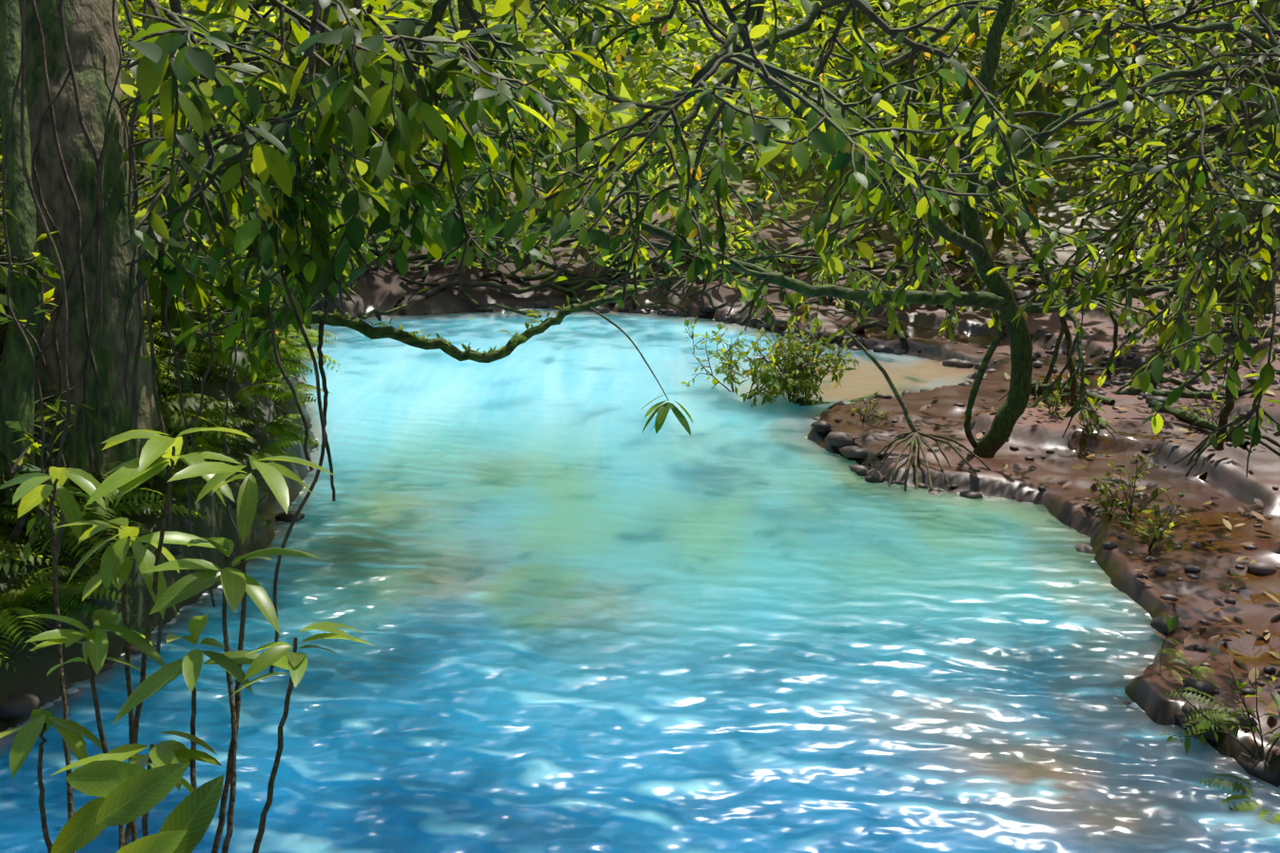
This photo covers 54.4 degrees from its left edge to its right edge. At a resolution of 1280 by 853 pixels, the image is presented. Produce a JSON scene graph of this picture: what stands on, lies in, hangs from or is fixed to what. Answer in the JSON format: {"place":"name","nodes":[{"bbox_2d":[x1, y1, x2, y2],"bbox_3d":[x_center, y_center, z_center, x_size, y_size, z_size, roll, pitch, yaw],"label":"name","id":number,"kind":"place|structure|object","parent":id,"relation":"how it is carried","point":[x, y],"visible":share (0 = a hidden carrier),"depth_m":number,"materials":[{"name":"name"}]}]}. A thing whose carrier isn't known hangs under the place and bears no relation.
{"place":"outdoors","nodes":[
{"label":"outdoors","id":0,"kind":"place"},
{"bbox_2d":[0,0,325,672],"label":"hanging vines","id":1,"kind":"object","parent":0,"point":[68,138],"visible":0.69,"depth_m":7.13,"materials":[{"name":"plant"}]},
{"bbox_2d":[0,308,1279,852],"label":"river water","id":2,"kind":"structure","parent":0,"point":[565,592],"depth_m":7.00,"materials":[{"name":"blue liquid"}]},
{"bbox_2d":[6,308,1245,771],"bbox_3d":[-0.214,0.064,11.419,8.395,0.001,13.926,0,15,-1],"label":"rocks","id":3,"kind":"object","parent":2,"relation":"on","point":[184,607],"visible":0.29,"depth_m":6.50,"materials":[{"name":"grey"}]},
{"bbox_2d":[0,0,1279,772],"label":"terrain","id":4,"kind":"structure","parent":0,"point":[1239,482],"depth_m":10.40,"materials":[{"name":"brown soil"}]},
{"bbox_2d":[0,118,304,382],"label":"bank plant","id":5,"kind":"object","parent":4,"relation":"on","point":[187,333],"visible":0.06,"depth_m":8.07,"materials":[{"name":"green plant"}]},
{"bbox_2d":[0,16,374,565],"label":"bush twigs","id":6,"kind":"object","parent":4,"relation":"on","point":[14,535],"visible":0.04,"depth_m":6.86,"materials":[{"name":"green plant"}]},
{"bbox_2d":[0,427,375,852],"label":"plant","id":7,"kind":"object","parent":4,"relation":"on","point":[131,789],"depth_m":2.77,"materials":[{"name":"green plant"}]},
{"bbox_2d":[0,16,647,673],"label":"bank fern","id":8,"kind":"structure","parent":4,"relation":"on","point":[173,418],"depth_m":7.55,"materials":[{"name":"green plant"}]},
{"bbox_2d":[118,0,633,439],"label":"leaves","id":9,"kind":"object","parent":4,"relation":"on","point":[317,24],"visible":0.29,"depth_m":5.37,"materials":[{"name":"green plant"}]},
{"bbox_2d":[154,175,960,501],"bbox_3d":[-0.260,-0.730,9.693,6.658,2.539,1.896,-6,16,-21],"label":"tree branch","id":10,"kind":"object","parent":4,"relation":"on","point":[354,324],"visible":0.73,"depth_m":9.66,"materials":[{"name":"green plant"}]},
{"bbox_2d":[0,288,1279,787],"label":"rocks","id":11,"kind":"object","parent":4,"relation":"on","point":[25,701],"visible":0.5,"depth_m":9.84,"materials":[{"name":"stone"}]},
{"bbox_2d":[117,0,1279,449],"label":"leaves","id":12,"kind":"object","parent":4,"relation":"on","point":[401,147],"visible":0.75,"depth_m":5.80,"materials":[{"name":"green plant"}]},
{"bbox_2d":[157,0,1279,319],"bbox_3d":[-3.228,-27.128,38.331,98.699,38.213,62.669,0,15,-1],"label":"tree","id":13,"kind":"object","parent":4,"relation":"on","point":[465,25],"visible":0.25,"depth_m":17.81,"materials":[{"name":"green plant"}]},
{"bbox_2d":[283,0,1279,316],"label":"tall tree trunks","id":14,"kind":"object","parent":4,"relation":"on","point":[1266,135],"visible":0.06,"depth_m":14.60,"materials":[{"name":"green plant"}]},
{"bbox_2d":[320,0,1279,491],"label":"tree","id":15,"kind":"object","parent":4,"relation":"on","point":[947,232],"depth_m":9.61,"materials":[{"name":"green plant"}]},
{"bbox_2d":[505,0,1279,477],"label":"tree crowns","id":16,"kind":"object","parent":4,"relation":"on","point":[741,61],"visible":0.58,"depth_m":6.30,"materials":[{"name":"green plant"}]},
{"bbox_2d":[681,315,1279,823],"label":"shrubs","id":17,"kind":"object","parent":4,"relation":"on","point":[1205,725],"depth_m":10.89,"materials":[{"name":"green plant"}]},
{"bbox_2d":[768,263,1279,720],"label":"fallen leaves","id":18,"kind":"object","parent":4,"relation":"on","point":[1194,637],"visible":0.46,"depth_m":8.32,"materials":[{"name":"brown plant"}]},
{"bbox_2d":[117,0,1279,325],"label":"leaves","id":19,"kind":"object","parent":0,"point":[639,61],"visible":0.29,"depth_m":20.19,"materials":[{"name":"green plant"}]},
{"bbox_2d":[967,118,1279,476],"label":"tree roots","id":20,"kind":"object","parent":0,"point":[1224,414],"visible":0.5,"depth_m":10.96,"materials":[{"name":"brown wood"}]}
]}

